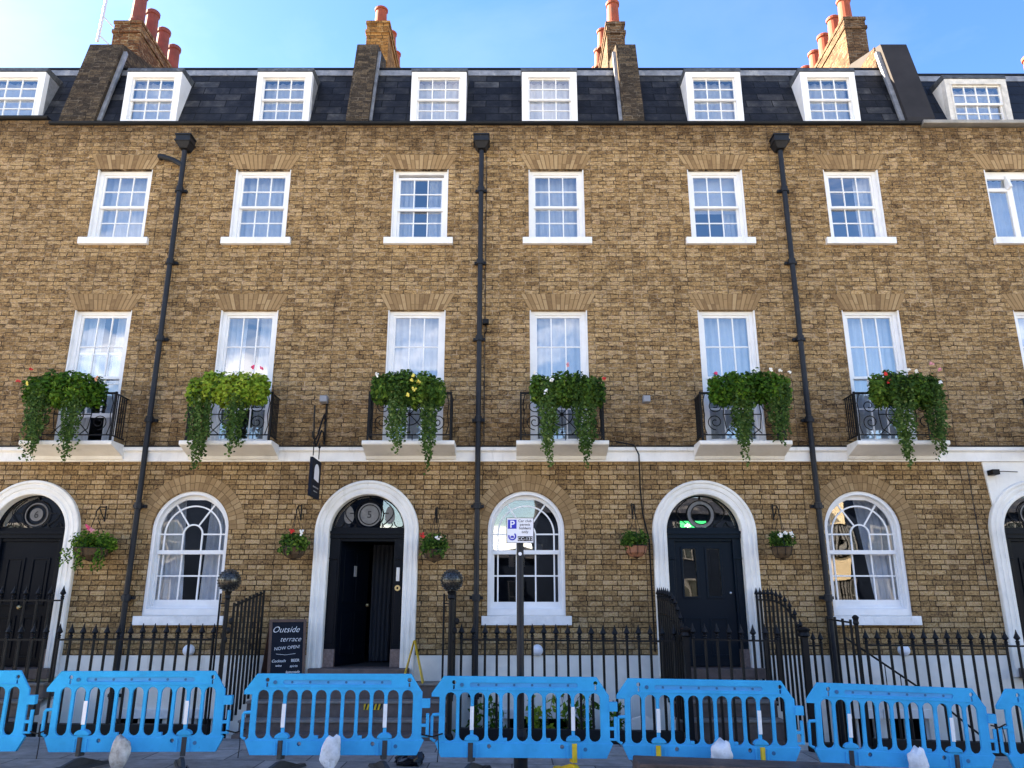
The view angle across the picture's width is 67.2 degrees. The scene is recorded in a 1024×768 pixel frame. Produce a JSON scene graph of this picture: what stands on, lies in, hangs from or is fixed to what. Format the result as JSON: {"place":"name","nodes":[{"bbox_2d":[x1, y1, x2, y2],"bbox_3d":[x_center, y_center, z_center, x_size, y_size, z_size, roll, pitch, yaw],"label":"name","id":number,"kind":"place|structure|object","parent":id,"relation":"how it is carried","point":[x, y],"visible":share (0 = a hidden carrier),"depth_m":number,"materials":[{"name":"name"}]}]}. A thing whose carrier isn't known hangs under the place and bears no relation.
{"place":"outdoors","nodes":[
{"label":"outdoors","id":0,"kind":"place"},
{"bbox_2d":[394,751,424,766],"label":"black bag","id":1,"kind":"object","parent":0,"point":[410,760],"visible":0.7,"depth_m":8.39,"materials":[{"name":"black plastic"}]},
{"bbox_2d":[0,737,1012,767],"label":"pavement","id":2,"kind":"structure","parent":0,"point":[225,755],"depth_m":8.72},
{"bbox_2d":[0,670,38,751],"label":"plastic barrier","id":3,"kind":"object","parent":2,"relation":"on","point":[16,737],"visible":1,"depth_m":8.11,"materials":[{"name":"blue plastic"}]},
{"bbox_2d":[0,623,49,736],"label":"iron railing","id":4,"kind":"object","parent":2,"relation":"on","point":[8,728],"visible":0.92,"depth_m":10.27,"materials":[{"name":"black metal"}]},
{"bbox_2d":[109,734,130,767],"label":"sand sack","id":5,"kind":"object","parent":2,"relation":"on","point":[120,753],"visible":1,"depth_m":7.87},
{"bbox_2d":[40,671,233,767],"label":"plastic barrier","id":6,"kind":"object","parent":2,"relation":"on","point":[82,742],"visible":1,"depth_m":8.10,"materials":[{"name":"blue plastic"}]},
{"bbox_2d":[30,730,45,758],"bbox_3d":[-4.940,3.737,7.986,0.164,0.278,0.032,0,-16,0],"label":"cable tie","id":7,"kind":"object","parent":6,"relation":"attached to","point":[39,739],"visible":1,"depth_m":8.01,"materials":[{"name":"black plastic"}]},
{"bbox_2d":[206,569,241,734],"bbox_3d":[-3.860,3.563,10.268,0.316,2.135,0.315,0,-16,0],"label":"railing post","id":8,"kind":"object","parent":2,"relation":"on","point":[229,581],"visible":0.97,"depth_m":10.37,"materials":[{"name":"black metal"}]},
{"bbox_2d":[38,623,215,736],"bbox_3d":[-5.060,4.111,10.165,2.180,1.825,0.110,0,-16,0],"label":"iron railing","id":9,"kind":"object","parent":8,"relation":"attached to","point":[119,728],"visible":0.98,"depth_m":10.24,"materials":[{"name":"black metal"}]},
{"bbox_2d":[319,734,340,767],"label":"sand sack","id":10,"kind":"object","parent":2,"relation":"on","point":[329,757],"visible":1,"depth_m":7.86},
{"bbox_2d":[240,673,430,767],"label":"plastic barrier","id":11,"kind":"object","parent":2,"relation":"on","point":[281,745],"visible":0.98,"depth_m":8.06,"materials":[{"name":"blue plastic"}]},
{"bbox_2d":[226,729,245,756],"bbox_3d":[-2.880,3.728,7.989,0.204,0.278,0.032,0,-16,0],"label":"cable tie","id":12,"kind":"object","parent":11,"relation":"attached to","point":[239,739],"visible":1,"depth_m":8.01,"materials":[{"name":"black plastic"}]},
{"bbox_2d":[422,733,442,761],"bbox_3d":[-0.830,3.766,7.978,0.223,0.278,0.032,0,-16,0],"label":"cable tie","id":13,"kind":"object","parent":11,"relation":"attached to","point":[438,741],"visible":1,"depth_m":8.00,"materials":[{"name":"black plastic"}]},
{"bbox_2d":[440,569,463,740],"bbox_3d":[-0.820,3.589,10.250,0.316,2.195,0.315,0,-16,0],"label":"railing post","id":14,"kind":"object","parent":2,"relation":"on","point":[451,580],"visible":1,"depth_m":10.33,"materials":[{"name":"black metal"}]},
{"bbox_2d":[506,518,533,767],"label":"parking sign","id":15,"kind":"object","parent":2,"relation":"on","point":[520,532],"visible":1,"depth_m":8.69,"materials":[{"name":"black metal"}]},
{"bbox_2d":[430,676,617,767],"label":"plastic barrier","id":16,"kind":"object","parent":2,"relation":"on","point":[472,747],"visible":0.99,"depth_m":8.07,"materials":[{"name":"blue plastic"}]},
{"bbox_2d":[459,623,683,743],"bbox_3d":[0.750,4.137,10.157,2.960,1.870,0.110,0,-16,0],"label":"iron railing","id":17,"kind":"object","parent":2,"relation":"on","point":[551,734],"visible":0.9,"depth_m":10.22,"materials":[{"name":"black metal"}]},
{"bbox_2d":[679,627,697,743],"bbox_3d":[2.320,3.970,10.101,0.170,1.500,0.162,0,-16,0],"label":"railing post","id":18,"kind":"object","parent":2,"relation":"on","point":[685,634],"visible":0.73,"depth_m":10.13,"materials":[{"name":"black metal"}]},
{"bbox_2d":[616,678,804,760],"bbox_3d":[2.077,3.606,8.061,1.966,0.960,0.767,1,-16,0],"label":"plastic barrier","id":19,"kind":"object","parent":2,"relation":"on","point":[728,690],"visible":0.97,"depth_m":8.08,"materials":[{"name":"blue plastic"}]},
{"bbox_2d":[711,737,732,758],"bbox_3d":[2.151,3.819,7.892,0.228,0.359,0.116,0,-16,0],"label":"sand sack","id":20,"kind":"object","parent":2,"relation":"on","point":[720,748],"visible":0.62,"depth_m":7.87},
{"bbox_2d":[689,624,786,749],"bbox_3d":[2.960,3.939,10.047,1.208,1.570,0.088,0,-16,0],"label":"iron railing","id":21,"kind":"object","parent":2,"relation":"on","point":[692,631],"visible":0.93,"depth_m":10.11,"materials":[{"name":"black metal"}]},
{"bbox_2d":[632,755,854,767],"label":"timber beam","id":22,"kind":"structure","parent":2,"relation":"on","point":[639,761],"depth_m":7.49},
{"bbox_2d":[754,587,807,742],"bbox_3d":[3.740,3.856,10.663,0.068,2.026,1.116,4,-16,-13],"label":"iron railing","id":23,"kind":"object","parent":2,"relation":"on","point":[777,602],"visible":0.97,"depth_m":10.68,"materials":[{"name":"black metal"}]},
{"bbox_2d":[796,627,816,752],"bbox_3d":[3.880,3.983,10.055,0.187,1.550,0.178,0,-16,0],"label":"railing post","id":24,"kind":"object","parent":2,"relation":"on","point":[803,634],"visible":0.77,"depth_m":10.08,"materials":[{"name":"black metal"}]},
{"bbox_2d":[809,631,833,747],"bbox_3d":[4.050,4.237,10.129,0.300,1.883,0.110,0,-16,0],"label":"iron railing","id":25,"kind":"object","parent":24,"relation":"attached to","point":[831,742],"visible":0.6,"depth_m":10.23,"materials":[{"name":"black metal"}]},
{"bbox_2d":[852,615,873,752],"bbox_3d":[4.660,3.979,10.223,0.095,1.750,0.091,0,-16,0],"label":"railing post","id":26,"kind":"object","parent":2,"relation":"on","point":[855,618],"visible":0.73,"depth_m":10.26,"materials":[{"name":"black metal"}]},
{"bbox_2d":[826,616,862,748],"bbox_3d":[4.510,4.176,10.370,0.036,2.010,0.411,8,-18,-27],"label":"iron railing","id":27,"kind":"object","parent":26,"relation":"attached to","point":[834,619],"visible":0.66,"depth_m":10.43,"materials":[{"name":"black metal"}]},
{"bbox_2d":[806,682,998,767],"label":"plastic barrier","id":28,"kind":"object","parent":2,"relation":"on","point":[850,753],"visible":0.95,"depth_m":8.06,"materials":[{"name":"blue plastic"}]},
{"bbox_2d":[907,745,928,767],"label":"sand sack","id":29,"kind":"object","parent":2,"relation":"on","point":[916,757],"visible":1,"depth_m":7.85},
{"bbox_2d":[863,629,1023,755],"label":"iron railing","id":30,"kind":"object","parent":2,"relation":"on","point":[931,744],"visible":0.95,"depth_m":10.22,"materials":[{"name":"black metal"}]},
{"bbox_2d":[995,689,1023,767],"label":"plastic barrier","id":31,"kind":"object","parent":2,"relation":"on","point":[1008,700],"visible":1,"depth_m":8.05,"materials":[{"name":"blue plastic"}]},
{"bbox_2d":[990,724,1006,752],"bbox_3d":[5.080,3.680,8.002,0.164,0.278,0.032,0,-16,0],"label":"cable tie","id":32,"kind":"object","parent":31,"relation":"attached to","point":[1003,733],"visible":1,"depth_m":8.02,"materials":[{"name":"black plastic"}]},
{"bbox_2d":[0,0,1023,72],"label":"sky","id":33,"kind":"structure","parent":0,"point":[940,36],"materials":[{"name":"blue"}]},
{"bbox_2d":[995,756,1008,760],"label":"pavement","id":34,"kind":"structure","parent":0,"point":[1003,758],"depth_m":9.71,"materials":[{"name":"grey concrete"}]},
{"bbox_2d":[0,681,53,736],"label":"stone steps","id":35,"kind":"structure","parent":34,"relation":"on","point":[41,705],"depth_m":10.78,"materials":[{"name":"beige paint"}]},
{"bbox_2d":[0,586,65,682],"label":"iron railing","id":36,"kind":"object","parent":35,"relation":"on","point":[37,593],"visible":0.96,"depth_m":11.16,"materials":[{"name":"black metal"}]},
{"bbox_2d":[0,0,353,737],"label":"terraced house","id":37,"kind":"structure","parent":34,"relation":"on","point":[178,236],"depth_m":12.67,"materials":[{"name":"brick"}]},
{"bbox_2d":[0,542,58,665],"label":"door","id":38,"kind":"structure","parent":37,"relation":"in","point":[22,564],"depth_m":11.62,"materials":[{"name":"black paint"}]},
{"bbox_2d":[15,368,108,461],"bbox_3d":[-6.876,0.479,11.686,1.287,1.484,0.531,0,-16,0],"label":"window box","id":39,"kind":"object","parent":37,"relation":"attached to","point":[65,390],"visible":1,"depth_m":11.62,"materials":[{"name":"green plant"}]},
{"bbox_2d":[59,506,117,571],"bbox_3d":[-6.204,2.284,11.443,0.671,1.004,0.556,0,-16,0],"label":"hanging basket","id":40,"kind":"object","parent":37,"relation":"attached to","point":[95,547],"visible":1,"depth_m":11.27,"materials":[{"name":"green metal"}]},
{"bbox_2d":[54,310,131,440],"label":"window","id":41,"kind":"structure","parent":37,"relation":"in","point":[99,340],"depth_m":12.75,"materials":[{"name":"white glass"}]},
{"bbox_2d":[77,170,152,244],"bbox_3d":[-6.740,-3.014,13.351,1.170,1.450,0.403,0,-16,0],"label":"window","id":42,"kind":"structure","parent":37,"relation":"in","point":[120,201],"depth_m":13.44,"materials":[{"name":"white paint"}]},
{"bbox_2d":[105,709,167,723],"bbox_3d":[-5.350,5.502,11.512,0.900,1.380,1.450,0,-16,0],"label":"basement window","id":43,"kind":"structure","parent":37,"relation":"in","point":[150,713],"depth_m":10.99,"materials":[{"name":"white glass"}]},
{"bbox_2d":[132,491,228,624],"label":"window","id":44,"kind":"structure","parent":37,"relation":"in","point":[187,556],"depth_m":11.84,"materials":[{"name":"white paint"}]},
{"bbox_2d":[182,644,194,655],"bbox_3d":[-4.720,3.879,11.211,0.164,0.162,0.110,0,-16,0],"label":"bulkhead lamp","id":45,"kind":"object","parent":37,"relation":"attached to","point":[192,650],"visible":0.59,"depth_m":11.19,"materials":[{"name":"white glass"}]},
{"bbox_2d":[188,709,233,737],"bbox_3d":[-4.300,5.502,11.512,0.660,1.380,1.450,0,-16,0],"label":"basement window","id":46,"kind":"structure","parent":37,"relation":"in","point":[196,718],"depth_m":10.99,"materials":[{"name":"white glass"}]},
{"bbox_2d":[183,365,271,469],"bbox_3d":[-4.322,0.531,11.663,1.280,1.599,0.502,0,-16,0],"label":"window box","id":47,"kind":"object","parent":37,"relation":"attached to","point":[207,390],"visible":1,"depth_m":11.61,"materials":[{"name":"green plant"}]},
{"bbox_2d":[207,310,277,439],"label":"window","id":48,"kind":"structure","parent":37,"relation":"in","point":[245,339],"depth_m":12.77,"materials":[{"name":"white glass"}]},
{"bbox_2d":[220,170,290,244],"bbox_3d":[-4.330,-3.013,13.352,1.170,1.450,0.404,0,-16,0],"label":"window","id":49,"kind":"structure","parent":37,"relation":"in","point":[260,199],"depth_m":13.45,"materials":[{"name":"white paint"}]},
{"bbox_2d":[277,504,309,559],"bbox_3d":[-3.251,2.184,11.448,0.478,0.850,0.469,11,-19,-33],"label":"hanging basket","id":50,"kind":"object","parent":37,"relation":"attached to","point":[294,547],"visible":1,"depth_m":11.32,"materials":[{"name":"green metal"}]},
{"bbox_2d":[231,681,446,740],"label":"stone steps","id":51,"kind":"structure","parent":34,"relation":"on","point":[427,688],"depth_m":10.47,"materials":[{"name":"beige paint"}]},
{"bbox_2d":[222,590,264,730],"bbox_3d":[-3.730,3.803,10.740,0.034,1.810,0.980,-2,-16,6],"label":"iron railing","id":52,"kind":"object","parent":51,"relation":"on","point":[254,596],"visible":0.9,"depth_m":10.70,"materials":[{"name":"black metal"}]},
{"bbox_2d":[261,619,306,684],"bbox_3d":[-3.267,3.822,11.037,0.520,0.866,0.522,8,-18,-27],"label":"chalkboard","id":53,"kind":"object","parent":51,"relation":"on","point":[285,648],"visible":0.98,"depth_m":10.91,"materials":[{"name":"black wood"}]},
{"bbox_2d":[404,640,423,682],"bbox_3d":[-1.400,3.950,10.969,0.300,0.572,0.200,0,-16,0],"label":"wet floor sign","id":54,"kind":"object","parent":51,"relation":"on","point":[418,660],"visible":0.9,"depth_m":10.94,"materials":[{"name":"yellow plastic"}]},
{"bbox_2d":[452,592,456,700],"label":"iron railing","id":55,"kind":"object","parent":51,"relation":"on","point":[454,643],"visible":0.26,"depth_m":11.07,"materials":[{"name":"black metal"}]},
{"bbox_2d":[452,701,488,732],"bbox_3d":[-0.593,5.344,10.265,0.581,2.086,0.444,6,-17,-19],"label":"potted shrub","id":56,"kind":"object","parent":34,"relation":"on","point":[476,709],"visible":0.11,"depth_m":10.51,"materials":[{"name":"green plant"}]},
{"bbox_2d":[299,5,648,738],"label":"terraced house","id":57,"kind":"structure","parent":34,"relation":"on","point":[463,203],"depth_m":12.58,"materials":[{"name":"brick"}]},
{"bbox_2d":[307,404,327,499],"bbox_3d":[-2.948,0.939,11.710,0.048,1.590,0.753,0,-16,0],"label":"hanging sign","id":58,"kind":"object","parent":57,"relation":"attached to","point":[314,478],"visible":1,"depth_m":11.51,"materials":[{"name":"black metal"}]},
{"bbox_2d":[320,395,327,403],"bbox_3d":[-2.980,0.246,12.219,0.110,0.119,0.149,0,-16,0],"label":"floodlight","id":59,"kind":"object","parent":57,"relation":"attached to","point":[323,399],"visible":1,"depth_m":12.15,"materials":[{"name":"grey plastic"}]},
{"bbox_2d":[334,542,369,665],"bbox_3d":[-2.442,3.381,11.915,0.131,1.798,0.804,-6,-17,21],"label":"door","id":60,"kind":"structure","parent":57,"relation":"in","point":[354,558],"depth_m":11.89,"materials":[{"name":"black paint"}]},
{"bbox_2d":[370,369,446,474],"bbox_3d":[-1.580,0.557,11.664,1.183,1.660,0.504,0,-16,0],"label":"window box","id":61,"kind":"object","parent":57,"relation":"attached to","point":[393,391],"visible":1,"depth_m":11.62,"materials":[{"name":"green plant"}]},
{"bbox_2d":[382,310,445,439],"bbox_3d":[-1.570,-0.101,12.572,0.950,2.240,0.315,0,-16,0],"label":"window","id":62,"kind":"structure","parent":57,"relation":"in","point":[415,340],"depth_m":12.77,"materials":[{"name":"white glass"}]},
{"bbox_2d":[383,170,452,244],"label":"window","id":63,"kind":"structure","parent":57,"relation":"in","point":[419,199],"depth_m":13.46,"materials":[{"name":"white paint"}]},
{"bbox_2d":[419,507,449,562],"bbox_3d":[-1.118,2.226,11.450,0.413,0.849,0.470,-9,-18,28],"label":"hanging basket","id":64,"kind":"object","parent":57,"relation":"attached to","point":[433,549],"visible":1,"depth_m":11.31,"materials":[{"name":"green metal"}]},
{"bbox_2d":[483,319,488,334],"bbox_3d":[-0.430,-0.933,12.562,0.100,0.244,0.106,0,-16,0],"label":"security camera","id":65,"kind":"object","parent":57,"relation":"attached to","point":[485,322],"visible":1,"depth_m":12.54,"materials":[{"name":"black metal"}]},
{"bbox_2d":[481,491,571,624],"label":"window","id":66,"kind":"structure","parent":57,"relation":"in","point":[544,559],"depth_m":11.93,"materials":[{"name":"white paint"}]},
{"bbox_2d":[534,644,542,655],"bbox_3d":[0.370,3.879,11.211,0.164,0.162,0.110,0,-16,0],"label":"bulkhead lamp","id":67,"kind":"object","parent":57,"relation":"attached to","point":[538,649],"visible":0.88,"depth_m":11.17,"materials":[{"name":"white glass"}]},
{"bbox_2d":[502,709,584,728],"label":"basement window","id":68,"kind":"structure","parent":57,"relation":"in","point":[563,724],"depth_m":11.04,"materials":[{"name":"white glass"}]},
{"bbox_2d":[523,170,591,244],"bbox_3d":[0.767,-3.014,13.351,1.170,1.450,0.403,0,-16,0],"label":"window","id":69,"kind":"structure","parent":57,"relation":"in","point":[556,199],"depth_m":13.45,"materials":[{"name":"white paint"}]},
{"bbox_2d":[530,310,589,439],"bbox_3d":[0.766,-0.101,12.572,0.950,2.240,0.316,0,-16,0],"label":"window","id":70,"kind":"structure","parent":57,"relation":"in","point":[557,339],"depth_m":12.77,"materials":[{"name":"white glass"}]},
{"bbox_2d":[528,362,605,468],"bbox_3d":[0.850,0.494,11.674,1.200,1.616,0.508,0,-16,0],"label":"window box","id":71,"kind":"object","parent":57,"relation":"attached to","point":[553,393],"visible":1,"depth_m":11.60,"materials":[{"name":"green plant"}]},
{"bbox_2d":[619,503,648,558],"bbox_3d":[1.823,2.184,11.522,0.449,0.849,0.446,0,-16,0],"label":"hanging basket","id":72,"kind":"object","parent":57,"relation":"attached to","point":[633,545],"visible":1,"depth_m":11.35,"materials":[{"name":"green plant"}]},
{"bbox_2d":[488,695,505,727],"bbox_3d":[-0.135,5.312,10.310,0.476,2.171,0.463,0,-16,0],"label":"potted shrub","id":73,"kind":"object","parent":34,"relation":"on","point":[491,724],"visible":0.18,"depth_m":10.52,"materials":[{"name":"green plant"}]},
{"bbox_2d":[524,695,555,727],"bbox_3d":[0.396,5.249,10.316,0.491,2.297,0.435,0,-16,0],"label":"potted shrub","id":74,"kind":"object","parent":34,"relation":"on","point":[539,711],"visible":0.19,"depth_m":10.50,"materials":[{"name":"green plant"}]},
{"bbox_2d":[554,681,601,728],"bbox_3d":[0.892,5.198,10.293,0.636,2.382,0.422,10,-19,-32],"label":"potted shrub","id":75,"kind":"object","parent":34,"relation":"on","point":[563,712],"visible":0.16,"depth_m":10.51,"materials":[{"name":"green plant"}]},
{"bbox_2d":[595,701,624,728],"bbox_3d":[1.374,5.341,10.312,0.528,2.117,0.441,-5,-16,16],"label":"potted shrub","id":76,"kind":"object","parent":34,"relation":"on","point":[611,714],"visible":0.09,"depth_m":10.52,"materials":[{"name":"green plant"}]},
{"bbox_2d":[624,715,663,729],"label":"basement planter wall","id":77,"kind":"structure","parent":34,"relation":"on","point":[635,723],"depth_m":10.39,"materials":[{"name":"beige paint"}]},
{"bbox_2d":[667,696,784,745],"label":"stone steps","id":78,"kind":"structure","parent":34,"relation":"on","point":[766,719],"depth_m":10.20,"materials":[{"name":"beige paint"}]},
{"bbox_2d":[655,587,685,733],"bbox_3d":[2.230,3.829,10.697,0.070,1.956,1.050,2,-16,-8],"label":"iron railing","id":79,"kind":"object","parent":78,"relation":"on","point":[669,614],"visible":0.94,"depth_m":10.77,"materials":[{"name":"black metal"}]},
{"bbox_2d":[846,637,978,734],"bbox_3d":[5.700,4.419,10.649,2.017,1.769,0.024,0,-16,0],"label":"basement handrail","id":80,"kind":"object","parent":34,"relation":"on","point":[896,672],"visible":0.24,"depth_m":10.75,"materials":[{"name":"black metal"}]},
{"label":"ground","id":81,"kind":"structure","parent":0,"visible":0},
{"bbox_2d":[0,68,79,388],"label":"terraced house","id":82,"kind":"structure","parent":81,"relation":"on","point":[32,102],"depth_m":13.51,"materials":[{"name":"brick"}]},
{"bbox_2d":[592,0,1020,749],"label":"terraced house","id":83,"kind":"structure","parent":81,"relation":"on","point":[780,218],"depth_m":12.56,"materials":[{"name":"brick"}]},
{"bbox_2d":[642,395,650,403],"bbox_3d":[2.130,0.246,12.219,0.110,0.119,0.149,0,-16,0],"label":"floodlight","id":84,"kind":"object","parent":83,"relation":"attached to","point":[646,399],"visible":1,"depth_m":12.15,"materials":[{"name":"grey plastic"}]},
{"bbox_2d":[674,542,740,665],"bbox_3d":[2.920,3.282,11.567,0.884,1.798,0.083,0,-16,0],"label":"door","id":85,"kind":"structure","parent":83,"relation":"in","point":[701,609],"depth_m":11.56,"materials":[{"name":"black paint"}]},
{"bbox_2d":[686,170,755,244],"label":"window","id":86,"kind":"structure","parent":83,"relation":"in","point":[716,199],"depth_m":13.48,"materials":[{"name":"white paint"}]},
{"bbox_2d":[697,310,765,439],"bbox_3d":[3.535,-0.101,12.572,0.950,2.240,0.316,0,-16,0],"label":"window","id":87,"kind":"structure","parent":83,"relation":"in","point":[728,340],"depth_m":12.74,"materials":[{"name":"white glass"}]},
{"bbox_2d":[706,367,793,466],"bbox_3d":[3.656,0.503,11.681,1.329,1.550,0.509,0,-16,0],"label":"window box","id":88,"kind":"object","parent":83,"relation":"attached to","point":[748,390],"visible":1,"depth_m":11.63,"materials":[{"name":"green plant"}]},
{"bbox_2d":[767,504,796,559],"bbox_3d":[4.002,2.194,11.481,0.419,0.849,0.397,-13,-21,39],"label":"hanging basket","id":89,"kind":"object","parent":83,"relation":"attached to","point":[780,544],"visible":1,"depth_m":11.35,"materials":[{"name":"green metal"}]},
{"bbox_2d":[836,709,882,748],"bbox_3d":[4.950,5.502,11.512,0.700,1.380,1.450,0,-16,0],"label":"basement window","id":90,"kind":"structure","parent":83,"relation":"in","point":[856,711],"depth_m":11.02,"materials":[{"name":"black glass"}]},
{"bbox_2d":[823,170,896,244],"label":"window","id":91,"kind":"structure","parent":83,"relation":"in","point":[854,199],"depth_m":13.48,"materials":[{"name":"white paint"}]},
{"bbox_2d":[825,491,922,624],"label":"window","id":92,"kind":"structure","parent":83,"relation":"in","point":[867,569],"depth_m":11.88,"materials":[{"name":"white paint"}]},
{"bbox_2d":[842,310,916,439],"bbox_3d":[5.915,-0.101,12.572,0.950,2.240,0.316,0,-16,0],"label":"window","id":93,"kind":"structure","parent":83,"relation":"in","point":[874,340],"depth_m":12.72,"materials":[{"name":"white glass"}]},
{"bbox_2d":[897,644,909,655],"bbox_3d":[5.720,3.879,11.211,0.164,0.162,0.110,0,-16,0],"label":"bulkhead lamp","id":94,"kind":"object","parent":83,"relation":"attached to","point":[906,650],"visible":0.6,"depth_m":11.18,"materials":[{"name":"white glass"}]},
{"bbox_2d":[883,709,932,739],"bbox_3d":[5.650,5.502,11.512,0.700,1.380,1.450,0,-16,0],"label":"basement window","id":95,"kind":"structure","parent":83,"relation":"in","point":[927,712],"depth_m":11.03,"materials":[{"name":"black glass"}]},
{"bbox_2d":[866,362,950,468],"bbox_3d":[6.018,0.498,11.690,1.177,1.631,0.544,0,-16,0],"label":"window box","id":96,"kind":"object","parent":83,"relation":"attached to","point":[911,392],"visible":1,"depth_m":11.61,"materials":[{"name":"green plant"}]},
{"bbox_2d":[801,0,1023,738],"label":"terraced house","id":97,"kind":"structure","parent":81,"relation":"on","point":[972,127],"depth_m":13.09,"materials":[{"name":"brick"}]},
{"bbox_2d":[987,469,1016,475],"bbox_3d":[7.605,1.364,11.873,0.470,0.080,0.151,0,-16,0],"label":"security camera","id":98,"kind":"object","parent":97,"relation":"attached to","point":[992,472],"visible":1,"depth_m":11.84,"materials":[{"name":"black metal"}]},
{"bbox_2d":[984,170,1023,244],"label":"window","id":99,"kind":"structure","parent":97,"relation":"in","point":[1005,190],"depth_m":13.48,"materials":[{"name":"white paint"}]},
{"bbox_2d":[1010,542,1023,618],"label":"door","id":100,"kind":"structure","parent":97,"relation":"in","point":[1017,548],"depth_m":11.71,"materials":[{"name":"black paint"}]},
{"bbox_2d":[1013,310,1023,365],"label":"window","id":101,"kind":"structure","parent":97,"relation":"in","point":[1018,316],"depth_m":12.78,"materials":[{"name":"white paint"}]}
]}

